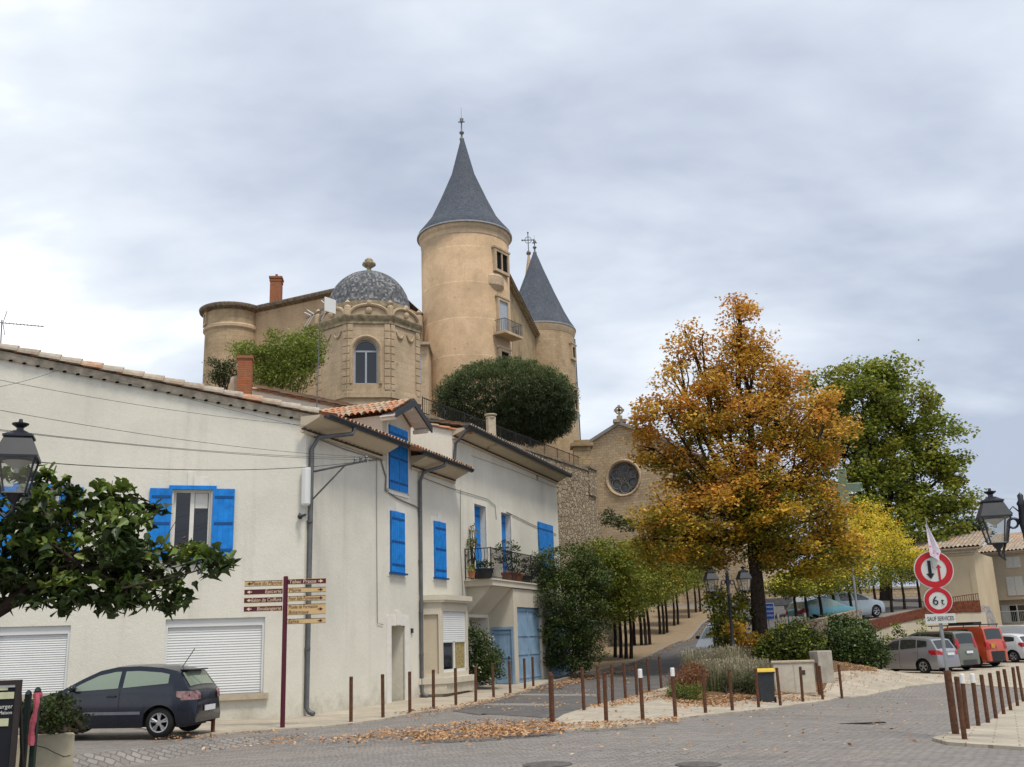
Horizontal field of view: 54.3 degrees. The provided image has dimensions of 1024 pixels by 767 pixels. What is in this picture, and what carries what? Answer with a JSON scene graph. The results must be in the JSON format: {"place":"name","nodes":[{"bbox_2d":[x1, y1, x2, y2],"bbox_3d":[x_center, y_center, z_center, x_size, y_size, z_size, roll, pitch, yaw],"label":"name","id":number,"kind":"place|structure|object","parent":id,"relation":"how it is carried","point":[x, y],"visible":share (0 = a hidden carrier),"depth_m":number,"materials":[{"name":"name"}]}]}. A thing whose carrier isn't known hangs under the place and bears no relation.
{"place":"outdoors","nodes":[
{"label":"outdoors","id":0,"kind":"place"},
{"bbox_2d":[203,355,237,389],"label":"dark shrub","id":1,"kind":"object","parent":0,"point":[223,373],"visible":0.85,"depth_m":48.54,"materials":[{"name":"green plant"}]},
{"bbox_2d":[137,673,566,737],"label":"pavement","id":2,"kind":"structure","parent":0,"point":[341,717],"depth_m":24.45,"materials":[{"name":"concrete"}]},
{"bbox_2d":[244,576,325,727],"bbox_3d":[-5.032,6.011,22.038,1.800,3.475,0.117,-1,-14,-3],"label":"direction sign","id":3,"kind":"object","parent":2,"relation":"on","point":[298,609],"visible":1,"depth_m":22.27,"materials":[{"name":"red paint"}]},
{"bbox_2d":[468,621,507,685],"bbox_3d":[-0.910,9.695,35.833,1.598,2.287,4.652,-2,-14,0],"label":"flowering shrub","id":4,"kind":"object","parent":2,"relation":"on","point":[483,660],"visible":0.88,"depth_m":34.24,"materials":[{"name":"green plant"}]},
{"bbox_2d":[0,0,1023,588],"label":"sky","id":5,"kind":"structure","parent":0,"point":[853,167],"materials":[{"name":"grey"}]},
{"bbox_2d":[18,597,1023,766],"bbox_3d":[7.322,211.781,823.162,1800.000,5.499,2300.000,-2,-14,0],"label":"ground","id":6,"kind":"structure","parent":0,"point":[136,747],"depth_m":17.51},
{"bbox_2d":[0,680,23,766],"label":"chalkboard","id":7,"kind":"object","parent":6,"relation":"on","point":[11,719],"visible":1,"depth_m":10.69,"materials":[{"name":"brown wood"}]},
{"bbox_2d":[0,419,40,518],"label":"street lamp","id":8,"kind":"object","parent":6,"relation":"on","point":[18,449],"visible":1,"depth_m":12.08,"materials":[{"name":"metal"}]},
{"bbox_2d":[19,690,31,766],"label":"fence post","id":9,"kind":"object","parent":6,"relation":"on","point":[27,707],"visible":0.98,"depth_m":11.05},
{"bbox_2d":[28,687,40,766],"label":"fence post","id":10,"kind":"object","parent":6,"relation":"on","point":[32,756],"visible":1,"depth_m":10.99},
{"bbox_2d":[28,692,42,745],"bbox_3d":[-5.265,3.700,11.019,0.102,0.556,0.166,1,-15,-13],"label":"ribbon","id":11,"kind":"object","parent":10,"relation":"hanging from","point":[37,696],"visible":1,"depth_m":10.96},
{"bbox_2d":[15,732,74,766],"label":"planter","id":12,"kind":"object","parent":6,"relation":"on","point":[55,750],"visible":0.56,"depth_m":11.65,"materials":[{"name":"concrete"}]},
{"bbox_2d":[22,689,94,734],"bbox_3d":[-5.636,4.000,12.078,0.958,0.565,1.524,1,-15,-10],"label":"planter shrub","id":13,"kind":"object","parent":12,"relation":"in","point":[60,715],"visible":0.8,"depth_m":11.83,"materials":[{"name":"green plant"}]},
{"bbox_2d":[0,461,241,622],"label":"mulberry tree","id":14,"kind":"object","parent":6,"relation":"on","point":[121,578],"visible":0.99,"depth_m":12.57,"materials":[{"name":"green plant"}]},
{"bbox_2d":[31,648,219,737],"bbox_3d":[-8.128,6.426,20.795,3.875,1.696,1.965,-3,-14,6],"label":"parked car","id":15,"kind":"object","parent":6,"relation":"on","point":[159,700],"visible":0.77,"depth_m":19.99,"materials":[{"name":"blue paint"}]},
{"bbox_2d":[0,343,474,719],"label":"house","id":16,"kind":"structure","parent":6,"relation":"on","point":[370,539],"depth_m":25.51,"materials":[{"name":"white paint"}]},
{"bbox_2d":[171,490,210,557],"bbox_3d":[-8.087,3.555,25.187,0.902,1.712,0.090,3,-15,-17],"label":"window","id":17,"kind":"structure","parent":16,"relation":"in","point":[191,508],"depth_m":25.22,"materials":[{"name":"white glass"}]},
{"bbox_2d":[41,460,365,469],"bbox_3d":[-5.601,1.488,19.700,0.014,2.007,12.911,-6,-15,16],"label":"overhead cable","id":18,"kind":"object","parent":16,"relation":"attached to","point":[189,469],"visible":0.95,"depth_m":17.95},
{"bbox_2d":[304,297,335,406],"bbox_3d":[-5.617,-0.642,28.684,1.097,3.625,0.420,-12,-18,35],"label":"television aerial","id":19,"kind":"object","parent":16,"relation":"attached to","point":[330,305],"visible":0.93,"depth_m":28.77,"materials":[{"name":"metal"}]},
{"bbox_2d":[252,384,582,696],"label":"house","id":20,"kind":"structure","parent":6,"relation":"on","point":[506,490],"depth_m":37.03,"materials":[{"name":"white paint"}]},
{"bbox_2d":[418,595,473,696],"bbox_3d":[-2.072,8.703,32.602,1.707,3.440,2.865,-2,-14,0],"label":"bay window","id":21,"kind":"structure","parent":20,"relation":"in","point":[445,617],"depth_m":31.81,"materials":[{"name":"beige paint"}]},
{"bbox_2d":[474,559,494,578],"bbox_3d":[-0.979,6.521,35.146,0.738,0.679,0.716,-2,-14,0],"label":"flower pot","id":22,"kind":"object","parent":20,"relation":"on","point":[484,572],"visible":0.98,"depth_m":34.93,"materials":[{"name":"black plastic"}]},
{"bbox_2d":[493,629,512,683],"bbox_3d":[-0.319,10.055,36.604,0.720,2.000,0.120,-7,-15,19],"label":"side door","id":23,"kind":"structure","parent":20,"relation":"in","point":[502,638],"depth_m":36.64,"materials":[{"name":"blue paint"}]},
{"bbox_2d":[492,539,532,574],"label":"potted plant","id":24,"kind":"object","parent":20,"relation":"on","point":[506,567],"visible":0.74,"depth_m":37.66,"materials":[{"name":"plant"}]},
{"bbox_2d":[517,607,541,682],"bbox_3d":[0.602,10.007,38.166,0.090,2.810,2.800,-7,-15,19],"label":"garage door","id":25,"kind":"structure","parent":20,"relation":"in","point":[528,636],"depth_m":38.22,"materials":[{"name":"blue paint"}]},
{"bbox_2d":[523,761,571,766],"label":"manhole cover","id":26,"kind":"object","parent":6,"relation":"on","point":[549,764],"visible":0.98,"depth_m":13.55,"materials":[{"name":"metal"}]},
{"bbox_2d":[155,623,952,754],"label":"fallen leaves","id":27,"kind":"object","parent":6,"relation":"on","point":[499,727],"visible":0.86,"depth_m":20.07,"materials":[{"name":"brown plant"}]},
{"bbox_2d":[589,405,788,604],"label":"church","id":28,"kind":"structure","parent":6,"relation":"on","point":[622,481],"depth_m":92.62,"materials":[{"name":"stone"}]},
{"bbox_2d":[609,462,638,493],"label":"rose window","id":29,"kind":"structure","parent":28,"relation":"in","point":[623,477],"depth_m":92.96,"materials":[{"name":"grey glass"}]},
{"bbox_2d":[675,761,720,766],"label":"manhole cover","id":30,"kind":"object","parent":6,"relation":"on","point":[700,764],"visible":1,"depth_m":13.05,"materials":[{"name":"metal"}]},
{"bbox_2d":[799,563,849,616],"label":"young ash tree","id":31,"kind":"object","parent":6,"relation":"on","point":[834,579],"visible":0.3,"depth_m":52.31,"materials":[{"name":"yellow plant"}]},
{"bbox_2d":[814,550,861,599],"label":"young ash tree","id":32,"kind":"object","parent":6,"relation":"on","point":[846,588],"visible":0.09,"depth_m":54.39,"materials":[{"name":"yellow plant"}]},
{"bbox_2d":[765,586,920,598],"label":"boundary wall","id":33,"kind":"structure","parent":6,"relation":"on","point":[910,591],"depth_m":87.91,"materials":[{"name":"stone"}]},
{"bbox_2d":[829,538,874,606],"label":"young ash tree","id":34,"kind":"object","parent":6,"relation":"on","point":[861,583],"visible":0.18,"depth_m":55.56,"materials":[{"name":"yellow plant"}]},
{"bbox_2d":[830,514,884,618],"bbox_3d":[20.042,10.614,57.990,3.122,6.421,3.122,-2,-14,0],"label":"young ash tree","id":35,"kind":"object","parent":6,"relation":"on","point":[870,558],"visible":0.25,"depth_m":57.80,"materials":[{"name":"yellow plant"}]},
{"bbox_2d":[848,496,897,599],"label":"young ash tree","id":36,"kind":"object","parent":6,"relation":"on","point":[866,532],"visible":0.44,"depth_m":60.08,"materials":[{"name":"yellow plant"}]},
{"bbox_2d":[864,500,915,611],"bbox_3d":[23.324,10.777,62.012,3.370,7.090,3.116,-2,-14,0],"label":"young ash tree","id":37,"kind":"object","parent":6,"relation":"on","point":[888,543],"visible":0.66,"depth_m":61.91,"materials":[{"name":"yellow plant"}]},
{"bbox_2d":[797,339,987,599],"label":"plane tree","id":38,"kind":"object","parent":6,"relation":"on","point":[868,470],"visible":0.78,"depth_m":75.34,"materials":[{"name":"green plant"}]},
{"bbox_2d":[800,593,987,660],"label":"parking wall","id":39,"kind":"structure","parent":6,"relation":"on","point":[966,611],"depth_m":59.88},
{"bbox_2d":[879,617,927,644],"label":"wall creeper","id":40,"kind":"object","parent":39,"relation":"attached to","point":[903,630],"depth_m":51.92,"materials":[{"name":"green plant"}]},
{"bbox_2d":[909,529,1001,625],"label":"house","id":41,"kind":"structure","parent":6,"relation":"on","point":[973,571],"depth_m":69.73,"materials":[{"name":"paint"}]},
{"bbox_2d":[948,513,996,545],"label":"distant tree","id":42,"kind":"object","parent":6,"relation":"on","point":[974,524],"visible":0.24,"depth_m":93.52,"materials":[{"name":"green plant"}]},
{"bbox_2d":[978,531,1023,624],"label":"house","id":43,"kind":"structure","parent":6,"relation":"on","point":[1009,574],"depth_m":77.41,"materials":[{"name":"beige paint"}]},
{"bbox_2d":[1008,604,1023,622],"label":"window","id":44,"kind":"structure","parent":43,"relation":"in","point":[1019,608],"depth_m":76.82,"materials":[{"name":"grey glass"}]},
{"bbox_2d":[563,607,712,677],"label":"esplanade","id":45,"kind":"structure","parent":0,"point":[685,628],"depth_m":63.02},
{"bbox_2d":[527,539,616,675],"bbox_3d":[2.430,9.377,41.830,3.764,5.407,7.331,-2,-14,0],"label":"laurel bush","id":46,"kind":"object","parent":45,"relation":"on","point":[571,622],"visible":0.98,"depth_m":39.64,"materials":[{"name":"green plant"}]},
{"bbox_2d":[561,541,624,657],"bbox_3d":[3.902,10.624,48.646,3.633,5.838,3.017,-2,-14,0],"label":"young lime tree","id":47,"kind":"object","parent":45,"relation":"on","point":[615,643],"visible":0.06,"depth_m":48.45,"materials":[{"name":"green plant"}]},
{"bbox_2d":[574,535,632,657],"bbox_3d":[4.496,10.408,48.311,3.072,6.109,3.439,-2,-14,0],"label":"young lime tree","id":48,"kind":"object","parent":45,"relation":"on","point":[620,628],"visible":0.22,"depth_m":48.05,"materials":[{"name":"green plant"}]},
{"bbox_2d":[593,539,647,658],"bbox_3d":[5.128,10.317,47.457,3.114,5.871,3.100,-2,-14,0],"label":"young lime tree","id":49,"kind":"object","parent":45,"relation":"on","point":[633,593],"visible":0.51,"depth_m":47.35,"materials":[{"name":"green plant"}]},
{"bbox_2d":[592,536,660,658],"bbox_3d":[5.496,10.290,47.572,3.180,5.970,2.945,-2,-14,0],"label":"young lime tree","id":50,"kind":"object","parent":45,"relation":"on","point":[627,585],"visible":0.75,"depth_m":47.30,"materials":[{"name":"green plant"}]},
{"bbox_2d":[617,538,669,644],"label":"young lime tree","id":51,"kind":"object","parent":45,"relation":"on","point":[640,620],"visible":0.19,"depth_m":54.27,"materials":[{"name":"green plant"}]},
{"bbox_2d":[622,535,668,644],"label":"young lime tree","id":52,"kind":"object","parent":45,"relation":"on","point":[644,624],"visible":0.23,"depth_m":54.07,"materials":[{"name":"green plant"}]},
{"bbox_2d":[625,540,675,644],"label":"young lime tree","id":53,"kind":"object","parent":45,"relation":"on","point":[649,630],"visible":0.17,"depth_m":54.45,"materials":[{"name":"green plant"}]},
{"bbox_2d":[646,544,684,633],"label":"young lime tree","id":54,"kind":"object","parent":45,"relation":"on","point":[662,609],"visible":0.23,"depth_m":63.37,"materials":[{"name":"green plant"}]},
{"bbox_2d":[661,543,697,624],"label":"young lime tree","id":55,"kind":"object","parent":45,"relation":"on","point":[677,609],"visible":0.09,"depth_m":68.52,"materials":[{"name":"green plant"}]},
{"bbox_2d":[680,544,705,617],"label":"young lime tree","id":56,"kind":"object","parent":45,"relation":"on","point":[696,584],"visible":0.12,"depth_m":72.69,"materials":[{"name":"green plant"}]},
{"bbox_2d":[453,600,925,717],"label":"road","id":57,"kind":"structure","parent":0,"point":[669,658],"depth_m":33.89,"materials":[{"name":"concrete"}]},
{"bbox_2d":[539,617,710,687],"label":"kerb","id":58,"kind":"structure","parent":57,"relation":"on","point":[642,658],"depth_m":44.77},
{"bbox_2d":[695,623,747,659],"bbox_3d":[9.226,11.291,43.792,2.026,1.475,3.950,-9,-7,24],"label":"parked car","id":59,"kind":"object","parent":57,"relation":"on","point":[703,641],"visible":0.27,"depth_m":43.01,"materials":[{"name":"white paint"}]},
{"bbox_2d":[738,594,815,614],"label":"parked car","id":60,"kind":"object","parent":57,"relation":"on","point":[782,602],"visible":0.09,"depth_m":65.38,"materials":[{"name":"white paint"}]},
{"bbox_2d":[763,571,824,622],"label":"young ash tree","id":61,"kind":"object","parent":57,"relation":"on","point":[774,589],"visible":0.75,"depth_m":50.53,"materials":[{"name":"green plant"}]},
{"bbox_2d":[769,564,835,620],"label":"young ash tree","id":62,"kind":"object","parent":57,"relation":"on","point":[806,604],"visible":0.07,"depth_m":52.40,"materials":[{"name":"green plant"}]},
{"bbox_2d":[786,598,855,622],"bbox_3d":[16.839,12.358,54.127,3.995,1.475,1.700,1,-14,-22],"label":"parked car","id":63,"kind":"object","parent":57,"relation":"on","point":[829,606],"visible":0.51,"depth_m":53.38,"materials":[{"name":"teal paint"}]},
{"bbox_2d":[813,591,884,616],"bbox_3d":[19.326,12.817,57.680,4.380,1.655,1.830,-2,-14,-22],"label":"parked car","id":64,"kind":"object","parent":57,"relation":"on","point":[872,607],"visible":0.42,"depth_m":57.11,"materials":[{"name":"blue paint"}]},
{"bbox_2d":[875,530,917,608],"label":"young ash tree","id":65,"kind":"object","parent":57,"relation":"on","point":[908,577],"visible":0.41,"depth_m":63.62,"materials":[{"name":"yellow plant"}]},
{"bbox_2d":[894,546,928,607],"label":"young ash tree","id":66,"kind":"object","parent":57,"relation":"on","point":[916,582],"visible":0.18,"depth_m":64.49,"materials":[{"name":"yellow plant"}]},
{"bbox_2d":[546,658,1023,731],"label":"island pavement","id":67,"kind":"structure","parent":0,"point":[655,708],"depth_m":30.98,"materials":[{"name":"concrete"}]},
{"bbox_2d":[638,669,644,719],"bbox_3d":[2.699,6.559,20.802,0.094,1.180,0.092,-2,-15,0],"label":"bollard","id":68,"kind":"object","parent":67,"relation":"on","point":[641,697],"visible":0.91,"depth_m":20.80,"materials":[{"name":"metal"}]},
{"bbox_2d":[757,668,776,702],"bbox_3d":[7.286,8.676,28.688,0.528,0.954,0.620,-3,-15,6],"label":"wheelie bin","id":69,"kind":"object","parent":67,"relation":"on","point":[766,683],"visible":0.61,"depth_m":28.46,"materials":[{"name":"black plastic"}]},
{"bbox_2d":[671,651,876,704],"bbox_3d":[9.972,10.795,37.893,6.366,1.484,24.562,-10,-16,27],"label":"planted bed","id":70,"kind":"object","parent":67,"relation":"on","point":[842,668],"visible":0.21,"depth_m":30.50,"materials":[{"name":"soil"}]},
{"bbox_2d":[663,680,708,699],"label":"green shrub","id":71,"kind":"object","parent":70,"relation":"on","point":[687,692],"visible":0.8,"depth_m":28.31,"materials":[{"name":"green plant"}]},
{"bbox_2d":[663,659,710,690],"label":"red shrub","id":72,"kind":"object","parent":70,"relation":"on","point":[693,673],"visible":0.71,"depth_m":29.64,"materials":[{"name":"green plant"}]},
{"bbox_2d":[677,643,751,679],"bbox_3d":[7.088,9.765,34.960,2.791,1.267,1.809,-2,-14,0],"label":"lavender","id":73,"kind":"object","parent":70,"relation":"on","point":[717,654],"visible":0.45,"depth_m":34.76,"materials":[{"name":"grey plant"}]},
{"bbox_2d":[687,657,741,691],"bbox_3d":[6.388,9.216,31.634,1.858,1.070,2.454,-2,-14,0],"label":"lavender","id":74,"kind":"object","parent":70,"relation":"on","point":[717,669],"visible":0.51,"depth_m":30.78,"materials":[{"name":"green plant"}]},
{"bbox_2d":[697,583,755,654],"bbox_3d":[8.905,9.851,40.960,2.369,3.441,2.768,-11,-17,32],"label":"roadside bush","id":75,"kind":"object","parent":70,"relation":"on","point":[717,619],"visible":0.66,"depth_m":40.81,"materials":[{"name":"green plant"}]},
{"bbox_2d":[703,566,751,653],"bbox_3d":[8.326,9.010,37.974,1.810,4.066,0.490,0,-15,-8],"label":"street lamp","id":76,"kind":"object","parent":70,"relation":"on","point":[711,576],"visible":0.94,"depth_m":38.21,"materials":[{"name":"metal"}]},
{"bbox_2d":[700,668,755,694],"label":"rosemary bush","id":77,"kind":"object","parent":70,"relation":"on","point":[748,680],"visible":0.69,"depth_m":30.44,"materials":[{"name":"green plant"}]},
{"bbox_2d":[704,657,758,691],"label":"lavender","id":78,"kind":"object","parent":70,"relation":"on","point":[743,668],"visible":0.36,"depth_m":30.82,"materials":[{"name":"green plant"}]},
{"bbox_2d":[619,292,876,658],"bbox_3d":[9.609,3.545,42.398,10.633,16.080,7.532,-2,-14,0],"label":"maple tree","id":79,"kind":"object","parent":70,"relation":"on","point":[753,506],"visible":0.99,"depth_m":41.56,"materials":[{"name":"orange plant"}]},
{"bbox_2d":[720,618,777,650],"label":"russet bush","id":80,"kind":"object","parent":70,"relation":"on","point":[750,641],"visible":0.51,"depth_m":39.10,"materials":[{"name":"orange plant"}]},
{"bbox_2d":[725,654,774,687],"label":"lavender","id":81,"kind":"object","parent":70,"relation":"on","point":[760,664],"visible":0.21,"depth_m":32.70,"materials":[{"name":"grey plant"}]},
{"bbox_2d":[748,620,830,663],"bbox_3d":[10.553,9.994,38.009,3.310,1.997,2.174,-2,-14,0],"label":"dark hedge","id":82,"kind":"object","parent":70,"relation":"on","point":[787,646],"visible":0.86,"depth_m":37.65,"materials":[{"name":"green plant"}]},
{"bbox_2d":[779,611,895,669],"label":"ivy bank","id":83,"kind":"structure","parent":70,"relation":"on","point":[850,643],"depth_m":42.96,"materials":[{"name":"green plant"}]},
{"bbox_2d":[771,660,816,695],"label":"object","id":84,"kind":"object","parent":67,"relation":"on","point":[789,677],"visible":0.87,"depth_m":31.42,"materials":[{"name":"concrete"}]},
{"bbox_2d":[809,650,834,682],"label":"concrete block","id":85,"kind":"structure","parent":67,"relation":"on","point":[823,659],"depth_m":35.32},
{"bbox_2d":[827,469,862,625],"bbox_3d":[17.447,9.442,51.175,1.968,10.248,0.195,-2,-14,0],"label":"pharmacy cross","id":86,"kind":"object","parent":67,"relation":"on","point":[851,487],"visible":0.66,"depth_m":52.09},
{"bbox_2d":[877,636,960,673],"bbox_3d":[18.871,12.878,47.453,2.131,1.655,4.425,8,-17,-33],"label":"parked car","id":87,"kind":"object","parent":67,"relation":"on","point":[923,654],"visible":0.68,"depth_m":46.15,"materials":[{"name":"silver metal"}]},
{"bbox_2d":[901,631,979,669],"bbox_3d":[20.706,13.232,49.478,2.112,1.855,4.305,8,-17,-33],"label":"parked van","id":88,"kind":"object","parent":67,"relation":"on","point":[964,644],"visible":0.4,"depth_m":47.93,"materials":[{"name":"grey paint"}]},
{"bbox_2d":[928,622,1007,666],"bbox_3d":[22.865,13.350,51.073,2.117,2.180,4.380,8,-17,-33],"label":"parked van","id":89,"kind":"object","parent":67,"relation":"on","point":[991,645],"visible":0.39,"depth_m":49.48,"materials":[{"name":"red paint"}]},
{"bbox_2d":[994,625,1023,659],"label":"parked van","id":90,"kind":"object","parent":67,"relation":"on","point":[1017,629],"visible":0.14,"depth_m":55.09,"materials":[{"name":"white paint"}]},
{"bbox_2d":[1002,633,1023,661],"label":"parked car","id":91,"kind":"object","parent":67,"relation":"on","point":[1014,642],"visible":0.35,"depth_m":52.46,"materials":[{"name":"white paint"}]},
{"bbox_2d":[932,700,1023,750],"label":"corner pavement","id":92,"kind":"structure","parent":0,"point":[1004,731],"depth_m":17.36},
{"bbox_2d":[914,551,959,733],"bbox_3d":[7.712,4.716,17.821,0.674,3.418,0.124,-6,-15,16],"label":"road sign","id":93,"kind":"object","parent":92,"relation":"on","point":[938,600],"visible":1,"depth_m":17.99,"materials":[{"name":"metal"}]},
{"bbox_2d":[925,517,940,567],"bbox_3d":[7.679,2.893,18.170,0.200,0.921,0.043,-6,-15,15],"label":"flag","id":94,"kind":"object","parent":93,"relation":"attached to","point":[934,551],"visible":1,"depth_m":18.16,"materials":[{"name":"fabric"}]},
{"bbox_2d":[954,676,966,738],"bbox_3d":[7.338,5.384,16.309,0.084,1.150,0.082,-2,-14,0],"label":"bollard","id":95,"kind":"object","parent":92,"relation":"on","point":[960,707],"visible":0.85,"depth_m":16.30,"materials":[{"name":"wood"}]},
{"bbox_2d":[959,674,969,728],"bbox_3d":[8.667,6.161,19.090,0.094,1.180,0.092,-1,-14,0],"label":"bollard","id":96,"kind":"object","parent":92,"relation":"on","point":[964,696],"visible":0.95,"depth_m":19.09,"materials":[{"name":"wood"}]},
{"bbox_2d":[970,673,980,725],"bbox_3d":[9.353,6.461,20.134,0.094,1.180,0.092,-2,-13,0],"label":"bollard","id":97,"kind":"object","parent":92,"relation":"on","point":[974,695],"visible":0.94,"depth_m":20.13,"materials":[{"name":"wood"}]},
{"bbox_2d":[979,674,989,722],"bbox_3d":[10.043,6.774,21.189,0.084,1.150,0.082,-2,-14,0],"label":"bollard","id":98,"kind":"object","parent":92,"relation":"on","point":[984,698],"visible":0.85,"depth_m":21.18,"materials":[{"name":"metal"}]},
{"bbox_2d":[975,488,1023,559],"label":"street lamp","id":99,"kind":"object","parent":92,"relation":"on","point":[994,511],"visible":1,"depth_m":16.77,"materials":[{"name":"metal"}]},
{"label":"hill","id":100,"kind":"structure","parent":0,"visible":0},
{"bbox_2d":[224,323,331,393],"bbox_3d":[-12.212,0.635,51.533,5.578,8.196,3.888,-2,-14,0],"label":"acacia bush","id":101,"kind":"object","parent":100,"relation":"on","point":[298,359],"visible":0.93,"depth_m":51.31,"materials":[{"name":"green plant"}]},
{"bbox_2d":[199,274,423,395],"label":"castle wing","id":102,"kind":"structure","parent":100,"relation":"on","point":[224,322],"depth_m":73.69,"materials":[{"name":"stone"}]},
{"bbox_2d":[314,258,422,407],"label":"domed pavilion","id":103,"kind":"structure","parent":100,"relation":"on","point":[372,327],"depth_m":56.89,"materials":[{"name":"stone"}]},
{"bbox_2d":[354,340,377,383],"bbox_3d":[-8.255,-1.190,56.442,1.325,2.599,0.070,0,-15,-8],"label":"window frame","id":104,"kind":"structure","parent":103,"relation":"in","point":[355,351],"depth_m":56.43,"materials":[{"name":"grey paint"}]},
{"bbox_2d":[417,117,580,460],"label":"castle","id":105,"kind":"structure","parent":100,"relation":"on","point":[477,304],"depth_m":77.12,"materials":[{"name":"stone"}]},
{"bbox_2d":[429,355,580,447],"bbox_3d":[-0.363,1.529,52.829,8.181,6.135,5.946,-2,-14,0],"label":"clipped evergreen","id":106,"kind":"object","parent":100,"relation":"on","point":[542,410],"visible":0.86,"depth_m":51.51,"materials":[{"name":"green plant"}]},
{"bbox_2d":[422,396,622,652],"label":"retaining wall","id":107,"kind":"structure","parent":100,"relation":"on","point":[578,513],"depth_m":53.61,"materials":[{"name":"stone"}]},
{"bbox_2d":[599,507,646,532],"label":"wall top shrub","id":108,"kind":"object","parent":100,"relation":"on","point":[624,523],"visible":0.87,"depth_m":65.74,"materials":[{"name":"green plant"}]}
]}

